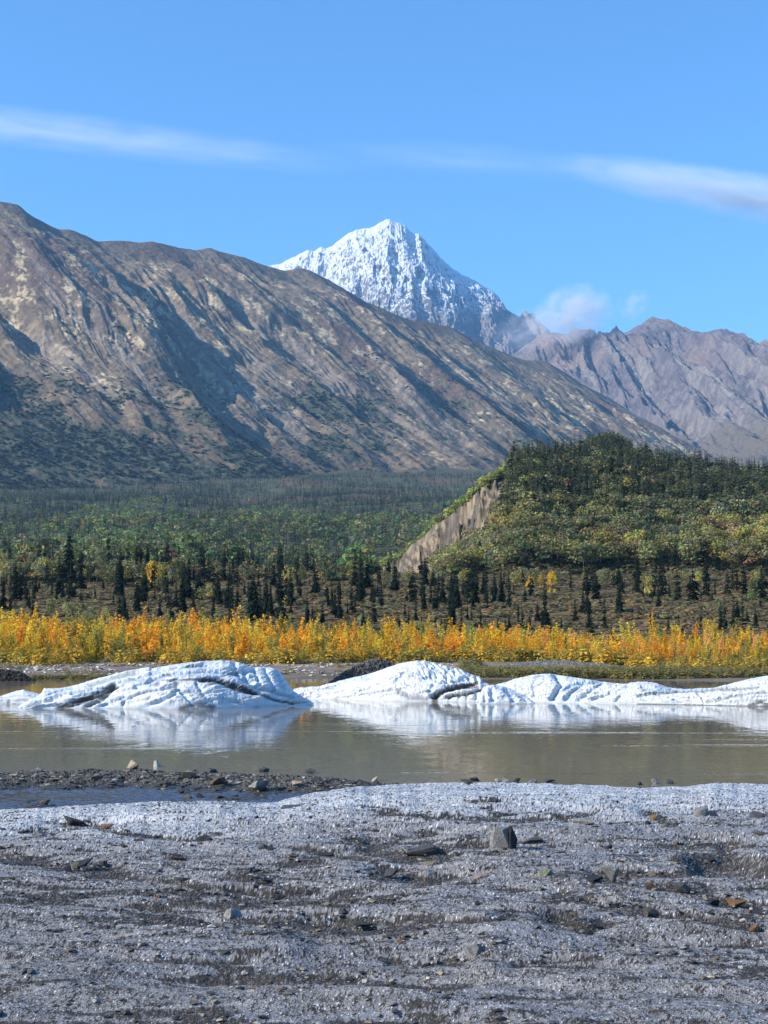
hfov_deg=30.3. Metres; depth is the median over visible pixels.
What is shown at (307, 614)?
spruce tree
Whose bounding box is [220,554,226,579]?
spruce tree
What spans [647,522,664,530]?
hillside tree
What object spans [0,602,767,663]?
poplar thicket
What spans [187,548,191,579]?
spruce tree
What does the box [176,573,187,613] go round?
spruce tree
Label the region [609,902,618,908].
rock
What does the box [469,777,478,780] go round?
rock
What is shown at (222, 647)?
poplar sapling
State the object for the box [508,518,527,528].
hillside tree
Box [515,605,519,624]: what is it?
spruce tree
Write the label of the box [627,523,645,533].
hillside tree
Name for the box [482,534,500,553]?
hillside tree
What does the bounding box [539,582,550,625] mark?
spruce tree
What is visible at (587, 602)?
spruce tree
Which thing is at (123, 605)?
spruce tree
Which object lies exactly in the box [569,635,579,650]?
poplar sapling
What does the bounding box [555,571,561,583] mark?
alder tree
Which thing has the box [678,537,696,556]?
hillside tree
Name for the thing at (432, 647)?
poplar sapling
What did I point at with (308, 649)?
poplar sapling
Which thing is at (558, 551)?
hillside tree
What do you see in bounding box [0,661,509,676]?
riverbank
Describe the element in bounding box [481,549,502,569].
hillside tree
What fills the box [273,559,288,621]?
spruce tree
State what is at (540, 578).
alder tree
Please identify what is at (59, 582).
spruce tree
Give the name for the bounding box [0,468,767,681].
terrain
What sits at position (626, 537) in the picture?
hillside tree
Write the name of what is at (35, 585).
spruce tree
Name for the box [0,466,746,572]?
forest
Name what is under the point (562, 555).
hillside tree
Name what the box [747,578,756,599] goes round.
alder tree
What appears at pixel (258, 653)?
poplar sapling
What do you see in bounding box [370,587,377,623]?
spruce tree
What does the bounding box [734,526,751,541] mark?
hillside tree
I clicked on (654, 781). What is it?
rock
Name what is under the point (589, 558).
hillside tree
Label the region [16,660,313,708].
iceberg
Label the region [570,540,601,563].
hillside tree
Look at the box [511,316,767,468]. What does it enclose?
rocky mountain
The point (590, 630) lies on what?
spruce tree
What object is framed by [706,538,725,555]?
hillside tree
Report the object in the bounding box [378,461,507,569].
rim shrubs
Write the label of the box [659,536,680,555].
hillside tree
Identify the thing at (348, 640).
poplar sapling
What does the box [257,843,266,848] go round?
rock
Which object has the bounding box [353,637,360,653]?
poplar sapling
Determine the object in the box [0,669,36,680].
gravel heap
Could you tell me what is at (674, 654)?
poplar sapling
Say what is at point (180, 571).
alder tree
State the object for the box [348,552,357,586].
spruce tree
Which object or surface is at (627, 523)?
hillside tree
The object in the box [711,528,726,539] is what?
hillside tree
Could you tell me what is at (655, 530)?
hillside tree
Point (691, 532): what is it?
hillside tree
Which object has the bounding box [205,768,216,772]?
boulder
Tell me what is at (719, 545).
hillside tree
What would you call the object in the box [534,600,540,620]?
spruce tree
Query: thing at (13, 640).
poplar sapling
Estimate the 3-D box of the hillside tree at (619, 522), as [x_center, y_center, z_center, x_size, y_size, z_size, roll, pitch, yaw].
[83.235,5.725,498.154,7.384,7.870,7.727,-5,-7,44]
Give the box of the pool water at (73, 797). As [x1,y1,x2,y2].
[0,772,303,808]
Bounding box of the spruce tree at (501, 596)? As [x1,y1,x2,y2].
[497,579,505,602]
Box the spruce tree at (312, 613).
[310,598,313,622]
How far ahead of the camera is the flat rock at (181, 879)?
10.05 m
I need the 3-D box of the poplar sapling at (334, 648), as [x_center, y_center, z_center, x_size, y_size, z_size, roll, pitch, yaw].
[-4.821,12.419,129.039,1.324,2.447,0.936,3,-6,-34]
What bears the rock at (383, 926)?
on the glacier ice
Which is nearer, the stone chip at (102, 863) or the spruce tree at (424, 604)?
the stone chip at (102, 863)
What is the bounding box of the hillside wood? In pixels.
[362,439,767,575]
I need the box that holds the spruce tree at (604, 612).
[600,598,608,628]
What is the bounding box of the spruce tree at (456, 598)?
[451,571,462,609]
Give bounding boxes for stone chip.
[65,865,72,871]
[70,862,78,868]
[98,861,106,865]
[306,889,312,894]
[529,816,536,821]
[647,870,655,876]
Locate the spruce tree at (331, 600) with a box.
[328,586,333,607]
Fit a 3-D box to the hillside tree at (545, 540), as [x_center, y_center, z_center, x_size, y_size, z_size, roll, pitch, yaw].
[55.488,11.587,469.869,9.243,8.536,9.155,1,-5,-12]
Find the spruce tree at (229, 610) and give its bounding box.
[227,596,232,625]
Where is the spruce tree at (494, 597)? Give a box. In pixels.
[491,582,496,601]
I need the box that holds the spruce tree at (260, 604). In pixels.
[257,583,263,615]
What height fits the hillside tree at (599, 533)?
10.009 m
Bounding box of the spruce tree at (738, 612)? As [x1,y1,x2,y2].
[735,601,740,620]
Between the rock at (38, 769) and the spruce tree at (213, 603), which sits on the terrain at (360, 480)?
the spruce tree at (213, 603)
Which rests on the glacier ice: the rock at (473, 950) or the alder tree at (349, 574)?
the rock at (473, 950)
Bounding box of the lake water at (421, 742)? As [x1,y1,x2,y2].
[0,679,767,787]
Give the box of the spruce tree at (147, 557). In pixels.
[144,544,150,562]
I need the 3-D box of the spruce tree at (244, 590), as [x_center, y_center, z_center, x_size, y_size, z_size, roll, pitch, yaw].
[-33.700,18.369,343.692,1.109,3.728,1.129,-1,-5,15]
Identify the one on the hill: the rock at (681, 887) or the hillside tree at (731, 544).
the hillside tree at (731, 544)
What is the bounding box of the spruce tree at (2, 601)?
[0,572,7,609]
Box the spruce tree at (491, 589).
[490,573,498,595]
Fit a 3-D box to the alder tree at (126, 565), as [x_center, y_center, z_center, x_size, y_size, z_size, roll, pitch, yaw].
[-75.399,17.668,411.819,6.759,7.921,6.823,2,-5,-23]
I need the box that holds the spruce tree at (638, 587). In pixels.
[636,579,640,591]
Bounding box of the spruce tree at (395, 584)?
[389,555,400,591]
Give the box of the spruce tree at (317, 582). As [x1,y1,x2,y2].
[315,565,320,591]
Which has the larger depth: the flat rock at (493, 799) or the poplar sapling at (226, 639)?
the poplar sapling at (226, 639)
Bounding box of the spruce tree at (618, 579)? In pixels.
[615,549,623,585]
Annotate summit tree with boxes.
[596,432,608,442]
[609,432,620,442]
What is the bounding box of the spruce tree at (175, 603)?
[172,581,178,606]
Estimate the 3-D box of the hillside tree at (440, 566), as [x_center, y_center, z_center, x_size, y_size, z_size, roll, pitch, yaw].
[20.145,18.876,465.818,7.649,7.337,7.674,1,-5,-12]
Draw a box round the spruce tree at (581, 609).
[578,589,584,612]
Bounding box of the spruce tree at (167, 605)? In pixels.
[165,589,170,607]
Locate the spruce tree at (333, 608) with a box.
[329,588,337,614]
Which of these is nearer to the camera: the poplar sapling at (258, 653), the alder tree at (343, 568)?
the poplar sapling at (258, 653)
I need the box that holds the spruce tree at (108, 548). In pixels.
[104,531,111,563]
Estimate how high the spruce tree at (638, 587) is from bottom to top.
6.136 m
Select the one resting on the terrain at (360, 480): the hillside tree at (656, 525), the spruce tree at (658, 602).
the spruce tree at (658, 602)
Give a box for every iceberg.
[0,690,38,703]
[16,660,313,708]
[293,660,488,701]
[479,685,535,703]
[497,674,767,706]
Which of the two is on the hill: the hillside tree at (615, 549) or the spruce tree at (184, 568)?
the hillside tree at (615, 549)
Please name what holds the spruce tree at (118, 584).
on the terrain at (360, 480)
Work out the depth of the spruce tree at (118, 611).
220.58 m
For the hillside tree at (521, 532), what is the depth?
471.46 m
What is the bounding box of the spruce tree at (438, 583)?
[436,567,440,590]
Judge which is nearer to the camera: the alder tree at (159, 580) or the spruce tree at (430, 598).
the spruce tree at (430, 598)
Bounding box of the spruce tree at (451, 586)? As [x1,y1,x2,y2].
[447,573,453,602]
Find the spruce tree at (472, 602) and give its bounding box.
[471,595,474,606]
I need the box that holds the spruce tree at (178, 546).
[175,540,180,568]
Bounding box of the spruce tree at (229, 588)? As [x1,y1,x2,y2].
[224,565,232,602]
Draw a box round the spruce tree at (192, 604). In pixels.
[189,591,195,611]
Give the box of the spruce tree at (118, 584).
[112,557,123,596]
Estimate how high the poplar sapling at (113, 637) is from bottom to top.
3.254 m
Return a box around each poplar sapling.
[4,630,20,648]
[6,630,18,656]
[6,632,20,646]
[16,625,43,650]
[16,633,29,651]
[17,620,24,646]
[25,634,40,659]
[28,629,43,657]
[31,629,41,655]
[40,633,53,655]
[46,640,52,658]
[49,624,66,656]
[54,632,69,651]
[62,637,73,660]
[64,612,96,658]
[74,637,82,654]
[77,620,88,655]
[90,633,103,661]
[93,633,103,659]
[103,630,110,659]
[106,621,126,658]
[106,637,115,661]
[109,626,116,648]
[116,623,132,645]
[120,630,131,655]
[126,625,131,648]
[126,626,141,654]
[131,626,143,655]
[135,626,153,651]
[140,625,160,654]
[142,637,156,660]
[153,626,163,650]
[154,640,161,657]
[156,625,173,653]
[165,631,175,652]
[175,637,181,659]
[178,624,189,649]
[189,639,196,656]
[192,634,203,656]
[196,641,203,660]
[204,633,215,652]
[214,631,226,653]
[222,626,235,648]
[225,627,237,655]
[226,633,236,653]
[228,627,236,658]
[234,629,245,660]
[241,627,250,660]
[246,628,252,651]
[253,635,259,657]
[255,643,265,659]
[273,633,279,654]
[277,632,289,652]
[283,635,295,656]
[302,644,309,659]
[303,633,314,657]
[308,630,321,656]
[312,631,326,656]
[319,629,339,655]
[327,636,336,653]
[340,629,355,653]
[346,629,359,652]
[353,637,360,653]
[354,630,370,658]
[373,633,382,652]
[377,630,397,651]
[393,623,410,655]
[393,637,400,654]
[416,626,434,654]
[428,629,438,654]
[436,636,443,656]
[438,632,456,651]
[444,630,465,659]
[448,633,461,654]
[463,630,473,649]
[463,631,480,651]
[471,638,482,656]
[484,635,496,649]
[484,636,492,654]
[499,634,508,650]
[542,641,551,659]
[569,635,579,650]
[625,637,636,655]
[641,639,652,655]
[652,640,662,660]
[653,636,666,657]
[663,646,672,661]
[670,638,684,659]
[683,642,691,658]
[702,643,707,658]
[704,639,711,657]
[716,641,721,657]
[739,642,747,658]
[756,636,764,654]
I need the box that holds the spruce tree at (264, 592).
[262,579,268,606]
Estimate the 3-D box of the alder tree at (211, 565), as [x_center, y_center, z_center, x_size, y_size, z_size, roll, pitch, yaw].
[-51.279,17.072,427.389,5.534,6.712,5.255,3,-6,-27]
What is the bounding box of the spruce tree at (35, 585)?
[34,574,38,593]
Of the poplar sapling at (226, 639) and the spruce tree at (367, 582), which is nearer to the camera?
the poplar sapling at (226, 639)
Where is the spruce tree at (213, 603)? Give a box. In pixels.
[210,583,215,610]
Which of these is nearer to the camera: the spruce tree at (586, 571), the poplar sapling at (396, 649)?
the poplar sapling at (396, 649)
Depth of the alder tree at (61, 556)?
421.17 m
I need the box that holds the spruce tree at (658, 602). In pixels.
[655,588,661,606]
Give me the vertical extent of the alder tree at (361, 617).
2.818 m
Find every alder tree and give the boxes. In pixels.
[0,553,11,563]
[0,562,18,583]
[0,563,9,574]
[5,559,21,578]
[19,561,33,576]
[26,553,36,576]
[28,562,42,577]
[34,564,46,578]
[38,557,52,575]
[45,598,56,610]
[48,560,63,581]
[50,552,64,566]
[55,558,73,577]
[62,600,75,616]
[73,558,82,581]
[75,602,86,616]
[76,557,99,581]
[82,559,93,577]
[91,559,110,585]
[92,547,109,563]
[97,570,115,585]
[101,606,110,619]
[107,559,117,583]
[115,560,134,584]
[123,568,131,578]
[131,564,144,580]
[135,561,151,580]
[143,560,160,582]
[153,577,164,589]
[157,562,171,584]
[165,563,179,580]
[172,555,191,572]
[174,556,190,580]
[195,586,204,599]
[205,558,220,572]
[206,585,214,599]
[213,561,224,578]
[220,588,225,600]
[239,562,255,582]
[245,559,259,572]
[263,559,271,574]
[281,564,295,580]
[298,565,306,579]
[314,557,330,586]
[315,563,323,576]
[325,562,339,585]
[336,563,346,575]
[337,568,347,581]
[345,560,358,576]
[357,612,367,622]
[379,571,392,581]
[382,576,390,588]
[403,570,413,578]
[436,571,447,580]
[460,568,468,578]
[510,571,523,583]
[515,567,527,578]
[525,568,541,584]
[525,576,535,586]
[537,574,543,589]
[546,571,556,594]
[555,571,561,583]
[567,599,574,610]
[600,567,610,577]
[600,570,609,579]
[640,572,648,582]
[644,576,653,599]
[665,572,673,578]
[680,571,688,578]
[687,568,698,574]
[693,571,704,580]
[713,597,724,610]
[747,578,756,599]
[748,569,761,577]
[753,570,762,579]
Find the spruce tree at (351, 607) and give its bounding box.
[349,586,353,612]
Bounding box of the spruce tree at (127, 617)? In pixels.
[125,608,129,620]
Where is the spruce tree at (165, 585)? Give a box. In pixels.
[162,559,169,593]
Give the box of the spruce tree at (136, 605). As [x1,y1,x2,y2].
[133,580,141,610]
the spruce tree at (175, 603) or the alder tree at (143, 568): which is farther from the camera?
the alder tree at (143, 568)
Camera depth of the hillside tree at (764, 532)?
477.00 m
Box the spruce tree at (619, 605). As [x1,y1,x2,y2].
[614,584,624,612]
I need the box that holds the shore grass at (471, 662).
[0,644,767,678]
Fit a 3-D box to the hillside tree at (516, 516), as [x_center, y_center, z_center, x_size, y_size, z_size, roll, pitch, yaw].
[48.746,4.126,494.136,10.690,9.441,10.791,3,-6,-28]
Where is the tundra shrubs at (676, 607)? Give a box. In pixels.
[0,506,767,650]
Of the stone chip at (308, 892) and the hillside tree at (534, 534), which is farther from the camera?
the hillside tree at (534, 534)
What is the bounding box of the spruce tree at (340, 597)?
[334,585,344,619]
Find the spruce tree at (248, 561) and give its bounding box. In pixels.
[247,547,251,579]
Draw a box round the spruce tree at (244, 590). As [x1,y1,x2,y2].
[243,580,246,594]
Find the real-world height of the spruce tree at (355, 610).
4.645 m
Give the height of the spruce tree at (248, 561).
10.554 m
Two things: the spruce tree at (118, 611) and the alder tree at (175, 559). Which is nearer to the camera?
the spruce tree at (118, 611)
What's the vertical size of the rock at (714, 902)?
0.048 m
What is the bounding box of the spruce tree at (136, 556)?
[134,543,138,567]
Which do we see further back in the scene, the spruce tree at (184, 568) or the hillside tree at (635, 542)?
the hillside tree at (635, 542)
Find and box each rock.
[32,830,45,835]
[34,767,44,771]
[40,799,49,803]
[63,815,86,825]
[66,858,92,868]
[71,931,86,934]
[90,775,102,779]
[101,824,113,828]
[127,760,138,768]
[153,760,160,766]
[171,857,185,860]
[173,877,189,881]
[176,789,184,793]
[196,834,212,841]
[224,908,238,918]
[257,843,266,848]
[259,767,269,771]
[274,894,283,899]
[281,805,301,808]
[292,780,301,785]
[305,768,315,773]
[318,852,331,855]
[353,922,374,926]
[377,925,390,929]
[384,868,397,877]
[421,861,434,865]
[460,779,471,784]
[464,944,481,956]
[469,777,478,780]
[488,797,497,801]
[510,778,520,782]
[520,837,542,843]
[527,779,536,782]
[537,868,552,876]
[554,873,567,877]
[572,818,595,824]
[582,928,593,934]
[584,876,602,881]
[600,866,618,881]
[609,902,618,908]
[643,907,658,917]
[651,779,659,783]
[654,1009,666,1012]
[664,779,673,783]
[672,882,690,891]
[692,805,708,816]
[707,899,719,905]
[725,898,746,906]
[744,909,766,914]
[749,811,764,817]
[749,925,758,931]
[754,831,767,835]
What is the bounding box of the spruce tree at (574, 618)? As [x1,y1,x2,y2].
[571,595,578,621]
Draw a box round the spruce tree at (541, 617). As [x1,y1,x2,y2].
[540,608,544,628]
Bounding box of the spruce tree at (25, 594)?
[24,582,27,600]
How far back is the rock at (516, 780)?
18.65 m
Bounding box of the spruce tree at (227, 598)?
[223,584,231,610]
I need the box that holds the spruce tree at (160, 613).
[156,597,163,616]
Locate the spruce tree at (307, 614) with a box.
[303,592,310,622]
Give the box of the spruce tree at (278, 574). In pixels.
[273,565,283,601]
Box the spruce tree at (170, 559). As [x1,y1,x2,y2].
[167,552,174,583]
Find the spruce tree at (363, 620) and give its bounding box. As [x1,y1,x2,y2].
[360,609,365,629]
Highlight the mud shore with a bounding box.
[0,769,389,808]
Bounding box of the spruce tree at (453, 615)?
[450,592,456,628]
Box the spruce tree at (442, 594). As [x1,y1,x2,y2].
[438,568,447,603]
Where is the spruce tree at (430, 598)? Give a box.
[428,582,432,604]
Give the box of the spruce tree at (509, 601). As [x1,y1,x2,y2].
[505,573,511,606]
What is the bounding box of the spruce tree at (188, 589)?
[184,561,192,598]
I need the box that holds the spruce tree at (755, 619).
[752,608,758,627]
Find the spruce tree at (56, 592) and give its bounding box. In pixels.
[55,584,58,598]
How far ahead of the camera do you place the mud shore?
27.59 m
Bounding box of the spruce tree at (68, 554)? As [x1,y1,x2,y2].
[60,532,76,582]
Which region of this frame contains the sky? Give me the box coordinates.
[0,0,767,343]
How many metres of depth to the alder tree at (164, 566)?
411.83 m
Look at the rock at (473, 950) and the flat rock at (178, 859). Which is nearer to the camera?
the rock at (473, 950)
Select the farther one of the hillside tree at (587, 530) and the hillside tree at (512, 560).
the hillside tree at (587, 530)
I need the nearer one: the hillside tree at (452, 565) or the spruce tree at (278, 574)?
the spruce tree at (278, 574)
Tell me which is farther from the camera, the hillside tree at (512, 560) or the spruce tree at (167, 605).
the hillside tree at (512, 560)
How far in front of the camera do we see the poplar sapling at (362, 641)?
127.16 m
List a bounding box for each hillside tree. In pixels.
[428,555,449,569]
[434,558,455,572]
[442,552,466,573]
[450,549,472,566]
[455,549,481,568]
[456,542,470,551]
[461,540,474,549]
[466,545,482,566]
[468,536,486,549]
[469,550,486,570]
[478,536,491,553]
[478,546,490,560]
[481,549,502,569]
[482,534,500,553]
[488,537,510,557]
[489,535,509,551]
[491,529,507,535]
[492,543,517,568]
[499,531,529,547]
[500,524,515,530]
[501,528,520,542]
[503,548,518,561]
[507,511,534,527]
[507,530,530,541]
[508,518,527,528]
[510,537,536,560]
[517,519,538,529]
[518,513,548,530]
[520,530,540,553]
[522,531,548,557]
[523,523,540,532]
[528,540,543,557]
[534,511,552,524]
[534,524,557,535]
[535,543,553,563]
[538,519,552,529]
[538,534,563,552]
[541,529,556,540]
[548,515,561,527]
[549,524,561,534]
[550,537,569,561]
[556,527,575,539]
[556,543,574,560]
[557,517,572,531]
[559,531,575,542]
[559,533,574,545]
[561,538,595,565]
[568,516,588,533]
[568,526,578,542]
[568,542,591,569]
[570,514,582,534]
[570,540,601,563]
[574,532,593,542]
[579,527,600,539]
[582,547,598,563]
[589,529,605,544]
[589,543,610,567]
[591,529,618,548]
[596,531,619,552]
[597,521,622,537]
[601,546,613,563]
[604,526,624,541]
[606,540,628,562]
[610,517,630,526]
[615,515,636,525]
[616,541,637,555]
[617,527,637,543]
[621,531,639,554]
[626,539,643,557]
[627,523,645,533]
[629,535,644,548]
[633,528,651,542]
[635,538,656,568]
[639,525,654,533]
[640,532,655,546]
[644,538,663,561]
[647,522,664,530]
[653,529,663,537]
[653,532,667,546]
[656,542,669,560]
[659,523,679,536]
[659,532,681,555]
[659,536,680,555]
[668,536,698,557]
[676,530,693,545]
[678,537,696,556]
[679,528,700,544]
[679,540,705,562]
[683,528,703,536]
[687,534,705,552]
[695,532,724,559]
[698,526,715,552]
[703,526,717,533]
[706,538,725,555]
[708,539,730,561]
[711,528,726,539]
[716,528,736,539]
[721,538,743,554]
[722,548,743,566]
[724,540,748,558]
[726,545,754,563]
[728,532,739,540]
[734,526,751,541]
[736,538,757,561]
[740,538,765,557]
[741,534,764,542]
[742,547,763,564]
[749,541,766,557]
[751,526,767,538]
[756,531,767,549]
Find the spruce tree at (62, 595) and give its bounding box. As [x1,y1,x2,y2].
[60,579,65,597]
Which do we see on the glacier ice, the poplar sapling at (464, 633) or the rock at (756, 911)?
the rock at (756, 911)
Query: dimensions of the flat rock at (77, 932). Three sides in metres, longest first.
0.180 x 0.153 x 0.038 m
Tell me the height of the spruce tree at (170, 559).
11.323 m
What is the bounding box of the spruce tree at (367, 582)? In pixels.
[364,556,371,588]
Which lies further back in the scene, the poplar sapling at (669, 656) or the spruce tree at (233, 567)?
the spruce tree at (233, 567)
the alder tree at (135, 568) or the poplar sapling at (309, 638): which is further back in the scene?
the alder tree at (135, 568)
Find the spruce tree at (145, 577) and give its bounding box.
[142,558,150,591]
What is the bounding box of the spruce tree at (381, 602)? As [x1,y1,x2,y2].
[378,577,383,605]
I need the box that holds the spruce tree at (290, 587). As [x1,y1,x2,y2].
[284,559,295,606]
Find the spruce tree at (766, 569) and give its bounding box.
[764,559,767,576]
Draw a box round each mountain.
[0,201,717,488]
[269,219,549,354]
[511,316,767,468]
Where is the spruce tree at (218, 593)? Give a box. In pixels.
[214,571,222,604]
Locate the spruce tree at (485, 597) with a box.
[483,578,488,602]
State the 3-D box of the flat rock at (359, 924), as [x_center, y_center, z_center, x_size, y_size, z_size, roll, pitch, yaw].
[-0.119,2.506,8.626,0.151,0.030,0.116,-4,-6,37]
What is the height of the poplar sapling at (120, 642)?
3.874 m
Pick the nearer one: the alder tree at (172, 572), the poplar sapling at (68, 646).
the poplar sapling at (68, 646)
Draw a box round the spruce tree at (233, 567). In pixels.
[231,559,234,573]
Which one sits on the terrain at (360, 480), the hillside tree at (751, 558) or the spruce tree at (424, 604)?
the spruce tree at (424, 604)
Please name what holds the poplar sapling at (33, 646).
on the terrain at (360, 480)
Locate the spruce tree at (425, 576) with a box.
[422,557,428,584]
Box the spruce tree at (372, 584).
[369,574,374,595]
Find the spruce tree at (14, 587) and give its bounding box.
[8,560,20,602]
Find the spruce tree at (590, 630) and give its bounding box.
[586,609,596,643]
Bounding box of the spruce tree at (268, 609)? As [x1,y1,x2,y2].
[265,582,273,615]
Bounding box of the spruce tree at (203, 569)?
[199,550,207,578]
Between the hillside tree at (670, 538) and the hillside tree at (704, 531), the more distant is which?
the hillside tree at (704, 531)
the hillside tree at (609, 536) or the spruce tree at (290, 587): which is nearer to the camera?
the spruce tree at (290, 587)
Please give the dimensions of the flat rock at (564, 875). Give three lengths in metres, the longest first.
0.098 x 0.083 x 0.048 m
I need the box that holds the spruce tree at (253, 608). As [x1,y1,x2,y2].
[245,571,263,622]
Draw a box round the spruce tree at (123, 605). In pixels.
[121,583,126,616]
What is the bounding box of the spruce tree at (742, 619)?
[739,597,744,624]
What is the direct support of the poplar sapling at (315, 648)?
on the terrain at (360, 480)
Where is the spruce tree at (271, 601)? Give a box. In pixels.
[267,592,275,615]
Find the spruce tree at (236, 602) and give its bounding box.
[234,587,238,609]
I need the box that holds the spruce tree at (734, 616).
[729,594,737,624]
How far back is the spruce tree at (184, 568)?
342.36 m
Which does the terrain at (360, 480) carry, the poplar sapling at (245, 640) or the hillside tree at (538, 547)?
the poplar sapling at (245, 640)
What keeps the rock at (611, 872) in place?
on the glacier ice
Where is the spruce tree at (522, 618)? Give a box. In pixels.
[520,607,524,629]
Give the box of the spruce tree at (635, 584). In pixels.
[633,572,640,591]
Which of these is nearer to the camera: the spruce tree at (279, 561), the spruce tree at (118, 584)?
the spruce tree at (118, 584)
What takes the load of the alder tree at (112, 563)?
on the terrain at (360, 480)
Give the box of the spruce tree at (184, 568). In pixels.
[178,559,186,590]
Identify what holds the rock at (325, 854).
on the glacier ice
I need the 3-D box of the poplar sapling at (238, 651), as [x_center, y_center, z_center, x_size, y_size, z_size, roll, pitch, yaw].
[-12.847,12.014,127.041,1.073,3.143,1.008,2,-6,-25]
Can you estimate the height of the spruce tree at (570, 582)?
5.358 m
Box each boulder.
[181,770,196,778]
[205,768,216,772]
[209,777,225,784]
[249,780,269,789]
[404,844,437,855]
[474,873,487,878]
[490,827,508,848]
[507,825,517,848]
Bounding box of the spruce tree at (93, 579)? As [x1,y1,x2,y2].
[90,551,96,581]
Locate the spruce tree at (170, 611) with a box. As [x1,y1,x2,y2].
[167,589,174,622]
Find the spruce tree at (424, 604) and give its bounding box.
[421,589,428,611]
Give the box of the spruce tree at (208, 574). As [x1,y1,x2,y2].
[205,551,211,581]
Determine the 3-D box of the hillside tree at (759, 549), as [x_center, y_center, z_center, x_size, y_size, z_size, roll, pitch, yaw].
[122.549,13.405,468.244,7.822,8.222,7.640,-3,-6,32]
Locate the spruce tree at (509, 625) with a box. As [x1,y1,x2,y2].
[506,616,510,630]
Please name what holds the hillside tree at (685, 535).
on the hill
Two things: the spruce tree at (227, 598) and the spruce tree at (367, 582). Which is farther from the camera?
the spruce tree at (367, 582)
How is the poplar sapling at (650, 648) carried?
on the terrain at (360, 480)
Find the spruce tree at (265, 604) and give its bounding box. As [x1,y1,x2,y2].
[262,581,268,613]
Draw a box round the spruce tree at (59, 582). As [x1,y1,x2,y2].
[54,552,64,594]
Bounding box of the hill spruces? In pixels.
[495,429,767,527]
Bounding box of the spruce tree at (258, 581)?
[256,562,260,586]
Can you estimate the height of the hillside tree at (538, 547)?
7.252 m
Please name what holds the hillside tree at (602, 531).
on the hill
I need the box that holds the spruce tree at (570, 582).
[568,572,572,587]
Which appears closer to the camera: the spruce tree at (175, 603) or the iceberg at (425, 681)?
the iceberg at (425, 681)
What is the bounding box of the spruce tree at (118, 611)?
[116,588,121,622]
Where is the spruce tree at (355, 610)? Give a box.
[353,597,356,612]
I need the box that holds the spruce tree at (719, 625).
[717,605,722,630]
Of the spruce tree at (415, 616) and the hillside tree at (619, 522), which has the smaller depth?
the spruce tree at (415, 616)
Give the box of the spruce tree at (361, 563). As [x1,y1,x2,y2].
[357,546,364,586]
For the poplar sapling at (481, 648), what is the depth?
129.61 m
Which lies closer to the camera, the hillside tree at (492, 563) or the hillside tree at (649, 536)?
the hillside tree at (492, 563)
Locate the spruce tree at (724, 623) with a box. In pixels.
[721,601,727,630]
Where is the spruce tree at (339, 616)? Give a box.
[335,593,341,618]
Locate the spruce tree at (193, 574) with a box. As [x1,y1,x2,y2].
[192,562,196,580]
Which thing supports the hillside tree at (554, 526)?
on the hill
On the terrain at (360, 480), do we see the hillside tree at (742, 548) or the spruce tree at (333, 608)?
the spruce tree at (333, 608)
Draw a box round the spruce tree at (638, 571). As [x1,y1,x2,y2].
[631,551,642,582]
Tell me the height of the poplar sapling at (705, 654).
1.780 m
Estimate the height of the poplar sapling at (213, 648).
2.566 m
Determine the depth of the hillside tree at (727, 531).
490.04 m
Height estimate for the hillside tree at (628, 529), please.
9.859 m
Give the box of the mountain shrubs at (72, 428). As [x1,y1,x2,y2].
[0,307,597,489]
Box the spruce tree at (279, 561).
[276,541,284,576]
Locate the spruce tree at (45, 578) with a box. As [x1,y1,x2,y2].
[42,563,48,583]
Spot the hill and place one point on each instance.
(472, 512)
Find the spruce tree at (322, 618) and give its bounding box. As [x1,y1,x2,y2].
[319,600,324,622]
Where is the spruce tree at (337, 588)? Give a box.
[336,578,341,594]
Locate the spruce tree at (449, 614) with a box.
[445,585,455,630]
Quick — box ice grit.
[0,793,767,1023]
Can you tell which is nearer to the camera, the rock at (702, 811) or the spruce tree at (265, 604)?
the rock at (702, 811)
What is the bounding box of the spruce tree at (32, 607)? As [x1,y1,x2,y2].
[28,597,34,619]
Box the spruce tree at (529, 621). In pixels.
[528,609,532,628]
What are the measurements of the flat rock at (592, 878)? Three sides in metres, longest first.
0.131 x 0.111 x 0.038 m
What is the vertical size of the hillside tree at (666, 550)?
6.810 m
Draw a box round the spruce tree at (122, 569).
[114,547,127,587]
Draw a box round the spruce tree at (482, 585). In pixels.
[480,570,486,593]
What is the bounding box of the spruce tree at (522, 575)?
[520,569,524,583]
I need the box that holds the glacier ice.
[0,782,767,1023]
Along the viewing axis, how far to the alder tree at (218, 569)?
417.18 m
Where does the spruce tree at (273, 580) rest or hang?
on the terrain at (360, 480)
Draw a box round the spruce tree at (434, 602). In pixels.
[431,575,438,610]
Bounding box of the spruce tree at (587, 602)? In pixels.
[582,577,591,613]
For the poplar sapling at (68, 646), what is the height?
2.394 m
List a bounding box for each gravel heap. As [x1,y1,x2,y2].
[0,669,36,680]
[321,658,395,685]
[497,660,624,667]
[666,684,690,688]
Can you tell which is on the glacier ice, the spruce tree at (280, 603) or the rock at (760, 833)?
the rock at (760, 833)
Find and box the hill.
[380,477,766,577]
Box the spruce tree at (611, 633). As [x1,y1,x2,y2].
[609,616,614,640]
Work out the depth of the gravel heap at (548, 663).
113.94 m
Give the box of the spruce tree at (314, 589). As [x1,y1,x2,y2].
[310,563,317,593]
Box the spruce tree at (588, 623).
[585,607,590,629]
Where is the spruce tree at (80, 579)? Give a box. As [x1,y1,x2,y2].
[73,548,87,589]
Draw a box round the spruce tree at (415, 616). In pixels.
[413,604,418,620]
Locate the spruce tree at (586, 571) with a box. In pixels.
[582,559,590,591]
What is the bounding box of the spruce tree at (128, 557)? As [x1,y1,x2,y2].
[124,544,134,580]
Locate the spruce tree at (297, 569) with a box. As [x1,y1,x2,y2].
[295,555,298,576]
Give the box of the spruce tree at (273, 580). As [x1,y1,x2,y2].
[269,554,277,585]
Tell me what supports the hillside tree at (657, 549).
on the hill

